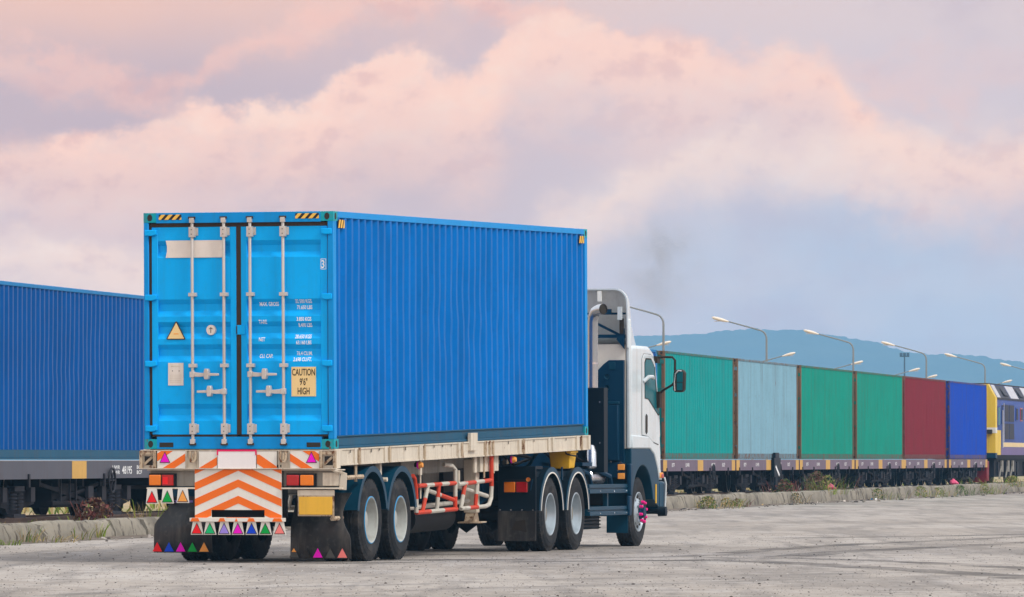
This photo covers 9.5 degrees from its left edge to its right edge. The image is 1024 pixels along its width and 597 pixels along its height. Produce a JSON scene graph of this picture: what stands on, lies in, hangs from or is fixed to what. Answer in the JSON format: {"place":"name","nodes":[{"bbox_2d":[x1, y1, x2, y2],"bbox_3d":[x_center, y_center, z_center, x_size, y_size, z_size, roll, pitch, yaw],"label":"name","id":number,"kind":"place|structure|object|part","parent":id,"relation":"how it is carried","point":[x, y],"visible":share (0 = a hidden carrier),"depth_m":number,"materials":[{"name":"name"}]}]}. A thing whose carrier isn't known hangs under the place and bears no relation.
{"place":"outdoors","nodes":[
{"label":"outdoors","id":0,"kind":"place"},
{"bbox_2d":[0,493,1023,596],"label":"yard","id":1,"kind":"structure","parent":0,"point":[991,518],"depth_m":74.69,"materials":[{"name":"concrete"}]},
{"bbox_2d":[0,540,28,545],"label":"weed clump","id":2,"kind":"object","parent":1,"relation":"on","point":[19,541],"visible":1,"depth_m":90.23,"materials":[{"name":"green plant"}]},
{"bbox_2d":[139,433,590,560],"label":"container trailer","id":3,"kind":"object","parent":1,"relation":"on","point":[358,504],"visible":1,"depth_m":75.91,"materials":[{"name":"grey paint"}]},
{"bbox_2d":[143,211,587,448],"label":"shipping container","id":4,"kind":"object","parent":3,"relation":"on","point":[306,330],"visible":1,"depth_m":75.85,"materials":[{"name":"blue metal"}]},
{"bbox_2d":[145,216,236,444],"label":"door","id":5,"kind":"structure","parent":4,"relation":"in","point":[193,363],"depth_m":75.34,"materials":[{"name":"blue paint"}]},
{"bbox_2d":[236,216,332,444],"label":"door","id":6,"kind":"structure","parent":4,"relation":"in","point":[283,329],"depth_m":75.04,"materials":[{"name":"blue paint"}]},
{"bbox_2d":[548,451,577,468],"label":"yellow tub","id":7,"kind":"object","parent":3,"relation":"hanging from","point":[563,459],"visible":0.9,"depth_m":85.75,"materials":[{"name":"plastic"}]},
{"bbox_2d":[0,492,1020,544],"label":"gutter dirt","id":8,"kind":"structure","parent":1,"relation":"on","point":[112,537],"depth_m":99.39,"materials":[{"name":"soil"}]},
{"bbox_2d":[16,528,47,542],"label":"weed clump","id":9,"kind":"object","parent":8,"relation":"on","point":[29,538],"visible":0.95,"depth_m":92.48,"materials":[{"name":"green plant"}]},
{"bbox_2d":[27,535,80,542],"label":"weed clump","id":10,"kind":"object","parent":8,"relation":"on","point":[57,538],"visible":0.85,"depth_m":93.31,"materials":[{"name":"green plant"}]},
{"bbox_2d":[71,528,95,539],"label":"weed clump","id":11,"kind":"object","parent":8,"relation":"on","point":[82,537],"visible":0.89,"depth_m":95.64,"materials":[{"name":"green plant"}]},
{"bbox_2d":[95,523,109,537],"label":"weed clump","id":12,"kind":"object","parent":8,"relation":"on","point":[99,534],"visible":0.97,"depth_m":97.08,"materials":[{"name":"green plant"}]},
{"bbox_2d":[694,496,747,508],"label":"weed clump","id":13,"kind":"object","parent":8,"relation":"on","point":[706,500],"visible":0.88,"depth_m":155.95,"materials":[{"name":"green plant"}]},
{"bbox_2d":[721,497,747,506],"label":"weed clump","id":14,"kind":"object","parent":8,"relation":"on","point":[729,501],"visible":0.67,"depth_m":159.94,"materials":[{"name":"green plant"}]},
{"bbox_2d":[790,492,812,503],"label":"weed clump","id":15,"kind":"object","parent":8,"relation":"on","point":[797,499],"visible":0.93,"depth_m":172.42,"materials":[{"name":"green plant"}]},
{"bbox_2d":[913,486,948,497],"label":"weed clump","id":16,"kind":"object","parent":8,"relation":"on","point":[917,488],"visible":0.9,"depth_m":200.61,"materials":[{"name":"green plant"}]},
{"bbox_2d":[935,487,958,496],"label":"weed clump","id":17,"kind":"object","parent":8,"relation":"on","point":[936,488],"visible":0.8,"depth_m":205.58,"materials":[{"name":"green plant"}]},
{"bbox_2d":[956,485,993,495],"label":"weed clump","id":18,"kind":"object","parent":8,"relation":"on","point":[961,487],"visible":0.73,"depth_m":211.72,"materials":[{"name":"green plant"}]},
{"bbox_2d":[979,483,1010,493],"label":"weed clump","id":19,"kind":"object","parent":8,"relation":"on","point":[984,485],"visible":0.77,"depth_m":219.12,"materials":[{"name":"green plant"}]},
{"bbox_2d":[406,289,685,550],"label":"truck tractor","id":20,"kind":"object","parent":1,"relation":"on","point":[615,475],"visible":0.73,"depth_m":88.00,"materials":[{"name":"blue paint"}]},
{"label":"door","id":21,"kind":"part","parent":20,"relation":"part of","materials":[{"name":"white paint"}]},
{"bbox_2d":[148,492,1009,537],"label":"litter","id":22,"kind":"object","parent":1,"relation":"on","point":[149,535],"visible":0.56,"depth_m":175.55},
{"bbox_2d":[355,534,1014,574],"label":"tyre tracks","id":23,"kind":"object","parent":1,"relation":"on","point":[977,573],"visible":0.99,"depth_m":75.91,"materials":[{"name":"grey concrete"}]},
{"bbox_2d":[0,328,1023,459],"bbox_3d":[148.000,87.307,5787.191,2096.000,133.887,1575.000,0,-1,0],"label":"hills","id":24,"kind":"structure","parent":0,"point":[815,350],"depth_m":5953.56,"materials":[{"name":"blue"}]},
{"bbox_2d":[0,460,1023,514],"bbox_3d":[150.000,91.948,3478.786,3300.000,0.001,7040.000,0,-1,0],"label":"ground","id":25,"kind":"structure","parent":0,"point":[127,505],"depth_m":172.83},
{"bbox_2d":[5,480,995,522],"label":"trackside grass","id":26,"kind":"structure","parent":25,"relation":"on","point":[50,510],"depth_m":145.82,"materials":[{"name":"plant"}]},
{"bbox_2d":[0,482,1023,541],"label":"kerb","id":27,"kind":"structure","parent":25,"relation":"on","point":[119,527],"depth_m":155.24,"materials":[{"name":"concrete"}]},
{"bbox_2d":[732,498,755,506],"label":"weed clump","id":28,"kind":"object","parent":27,"relation":"on","point":[741,502],"visible":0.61,"depth_m":161.79,"materials":[{"name":"green plant"}]},
{"bbox_2d":[804,475,855,494],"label":"weed clump","id":29,"kind":"object","parent":27,"relation":"on","point":[828,485],"visible":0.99,"depth_m":180.74,"materials":[{"name":"green plant"}]},
{"bbox_2d":[872,488,915,499],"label":"weed clump","id":30,"kind":"object","parent":27,"relation":"on","point":[883,496],"visible":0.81,"depth_m":189.91,"materials":[{"name":"green plant"}]},
{"bbox_2d":[943,475,1022,486],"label":"weed clump","id":31,"kind":"object","parent":27,"relation":"on","point":[1014,480],"visible":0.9,"depth_m":228.88,"materials":[{"name":"green plant"}]},
{"bbox_2d":[630,306,664,459],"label":"street lamp","id":32,"kind":"object","parent":25,"relation":"on","point":[663,336],"visible":0.34,"depth_m":345.04,"materials":[{"name":"grey metal"}]},
{"bbox_2d":[648,341,670,347],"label":"street lamp","id":33,"kind":"object","parent":25,"relation":"on","point":[666,342],"visible":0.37,"depth_m":444.82,"materials":[{"name":"white metal"}]},
{"bbox_2d":[712,316,767,459],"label":"street lamp","id":34,"kind":"object","parent":25,"relation":"on","point":[718,319],"visible":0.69,"depth_m":388.09,"materials":[{"name":"grey metal"}]},
{"bbox_2d":[751,352,794,459],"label":"street lamp","id":35,"kind":"object","parent":25,"relation":"on","point":[790,354],"visible":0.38,"depth_m":491.77,"materials":[{"name":"white metal"}]},
{"bbox_2d":[804,329,854,459],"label":"street lamp","id":36,"kind":"object","parent":25,"relation":"on","point":[809,331],"visible":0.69,"depth_m":427.07,"materials":[{"name":"grey metal"}]},
{"bbox_2d":[822,361,862,459],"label":"street lamp","id":37,"kind":"object","parent":25,"relation":"on","point":[857,362],"visible":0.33,"depth_m":534.80,"materials":[{"name":"white metal"}]},
{"bbox_2d":[882,368,919,459],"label":"street lamp","id":38,"kind":"object","parent":25,"relation":"on","point":[915,369],"visible":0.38,"depth_m":577.77,"materials":[{"name":"grey metal"}]},
{"bbox_2d":[881,341,926,377],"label":"street lamp","id":39,"kind":"object","parent":25,"relation":"on","point":[886,343],"visible":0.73,"depth_m":470.07,"materials":[{"name":"grey metal"}]},
{"bbox_2d":[900,353,908,459],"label":"floodlight mast","id":40,"kind":"object","parent":25,"relation":"on","point":[903,355],"visible":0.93,"depth_m":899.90,"materials":[{"name":"metal"}]},
{"bbox_2d":[944,353,985,382],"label":"street lamp","id":41,"kind":"object","parent":25,"relation":"on","point":[948,355],"visible":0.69,"depth_m":523.05,"materials":[{"name":"grey metal"}]},
{"bbox_2d":[1000,363,1023,369],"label":"street lamp","id":42,"kind":"object","parent":25,"relation":"on","point":[1004,364],"visible":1,"depth_m":575.07,"materials":[{"name":"white metal"}]},
{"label":"track bed","id":43,"kind":"structure","parent":25,"relation":"on","visible":0},
{"bbox_2d":[69,497,115,520],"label":"scrub bush","id":44,"kind":"object","parent":43,"relation":"on","point":[96,504],"visible":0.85,"depth_m":102.49,"materials":[{"name":"brown plant"}]},
{"bbox_2d":[117,500,168,517],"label":"weed clump","id":45,"kind":"object","parent":43,"relation":"on","point":[146,510],"visible":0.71,"depth_m":101.92,"materials":[{"name":"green plant"}]},
{"bbox_2d":[0,481,1023,522],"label":"railway track","id":46,"kind":"structure","parent":43,"relation":"on","point":[49,517],"depth_m":109.91,"materials":[{"name":"metal"}]},
{"bbox_2d":[0,460,149,518],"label":"flat wagon","id":47,"kind":"object","parent":46,"relation":"on","point":[40,487],"visible":0.93,"depth_m":103.94,"materials":[{"name":"grey paint"}]},
{"bbox_2d":[0,281,144,458],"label":"shipping container","id":48,"kind":"object","parent":47,"relation":"on","point":[71,373],"visible":0.94,"depth_m":103.86,"materials":[{"name":"metal"}]},
{"bbox_2d":[117,485,295,510],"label":"bogie","id":49,"kind":"object","parent":46,"relation":"on","point":[138,494],"visible":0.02,"depth_m":114.44,"materials":[{"name":"metal"}]},
{"bbox_2d":[659,460,734,494],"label":"flat wagon","id":50,"kind":"object","parent":46,"relation":"on","point":[689,476],"visible":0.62,"depth_m":169.84,"materials":[{"name":"purple paint"}]},
{"bbox_2d":[657,351,733,458],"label":"shipping container","id":51,"kind":"object","parent":50,"relation":"on","point":[696,417],"visible":0.48,"depth_m":169.76,"materials":[{"name":"green metal"}]},
{"bbox_2d":[657,355,663,453],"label":"door","id":52,"kind":"structure","parent":51,"relation":"in","point":[659,388],"depth_m":164.15,"materials":[{"name":"metal"}]},
{"bbox_2d":[677,453,798,492],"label":"flat wagon","id":53,"kind":"object","parent":46,"relation":"on","point":[744,474],"visible":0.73,"depth_m":181.81,"materials":[{"name":"metal"}]},
{"bbox_2d":[734,358,797,458],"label":"shipping container","id":54,"kind":"object","parent":53,"relation":"on","point":[765,409],"visible":0.48,"depth_m":182.12,"materials":[{"name":"grey"}]},
{"bbox_2d":[734,363,736,454],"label":"door","id":55,"kind":"structure","parent":54,"relation":"in","point":[735,368],"depth_m":176.75,"materials":[{"name":"brown paint"}]},
{"bbox_2d":[746,460,853,489],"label":"flat wagon","id":56,"kind":"object","parent":46,"relation":"on","point":[834,469],"visible":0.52,"depth_m":193.36,"materials":[{"name":"metal"}]},
{"bbox_2d":[798,365,853,458],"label":"shipping container","id":57,"kind":"object","parent":56,"relation":"on","point":[825,413],"visible":0.52,"depth_m":194.97,"materials":[{"name":"green metal"}]},
{"bbox_2d":[812,460,903,488],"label":"flat wagon","id":58,"kind":"object","parent":46,"relation":"on","point":[876,473],"visible":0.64,"depth_m":207.15,"materials":[{"name":"metal"}]},
{"bbox_2d":[853,371,902,458],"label":"shipping container","id":59,"kind":"object","parent":58,"relation":"on","point":[878,415],"visible":0.53,"depth_m":207.66,"materials":[{"name":"green metal"}]},
{"bbox_2d":[862,459,946,486],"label":"flat wagon","id":60,"kind":"object","parent":46,"relation":"on","point":[916,472],"visible":0.59,"depth_m":219.51,"materials":[{"name":"metal"}]},
{"bbox_2d":[903,376,945,458],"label":"shipping container","id":61,"kind":"object","parent":60,"relation":"on","point":[924,418],"visible":0.48,"depth_m":220.09,"materials":[{"name":"red metal"}]},
{"bbox_2d":[909,459,988,484],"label":"flat wagon","id":62,"kind":"object","parent":46,"relation":"on","point":[959,469],"visible":0.6,"depth_m":233.25,"materials":[{"name":"metal"}]},
{"bbox_2d":[946,381,986,458],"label":"shipping container","id":63,"kind":"object","parent":62,"relation":"on","point":[966,420],"visible":0.45,"depth_m":232.95,"materials":[{"name":"blue metal"}]},
{"bbox_2d":[946,384,948,454],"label":"door","id":64,"kind":"structure","parent":63,"relation":"in","point":[947,388],"depth_m":227.62,"materials":[{"name":"blue metal"}]},
{"bbox_2d":[976,383,1023,483],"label":"diesel locomotive","id":65,"kind":"object","parent":46,"relation":"on","point":[1005,431],"visible":0.36,"depth_m":246.13,"materials":[{"name":"blue paint"}]},
{"bbox_2d":[997,406,999,425],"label":"window","id":66,"kind":"structure","parent":65,"relation":"in","point":[998,407],"depth_m":243.25,"materials":[{"name":"glass"}]},
{"bbox_2d":[1020,408,1022,420],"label":"window","id":67,"kind":"structure","parent":65,"relation":"in","point":[1021,409],"depth_m":251.65,"materials":[{"name":"grey glass"}]},
{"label":"flat wagon","id":68,"kind":"object","parent":46,"relation":"on","visible":0},
{"bbox_2d":[650,349,656,379],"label":"shipping container","id":69,"kind":"object","parent":68,"relation":"on","point":[654,352],"visible":0.03,"depth_m":162.83,"materials":[{"name":"metal"}]},
{"bbox_2d":[760,479,814,491],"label":"scrub bush","id":70,"kind":"object","parent":43,"relation":"on","point":[785,482],"visible":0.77,"depth_m":179.58,"materials":[{"name":"green plant"}]},
{"bbox_2d":[783,470,862,494],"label":"scrub bush","id":71,"kind":"object","parent":43,"relation":"on","point":[817,474],"visible":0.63,"depth_m":185.90,"materials":[{"name":"green plant"}]},
{"bbox_2d":[950,479,958,484],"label":"plastic bag","id":72,"kind":"object","parent":43,"relation":"on","point":[953,481],"visible":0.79,"depth_m":217.59,"materials":[{"name":"pink plastic"}]},
{"bbox_2d":[0,0,1023,362],"label":"sky","id":73,"kind":"structure","parent":0,"point":[851,169],"materials":[{"name":"pink"}]}
]}

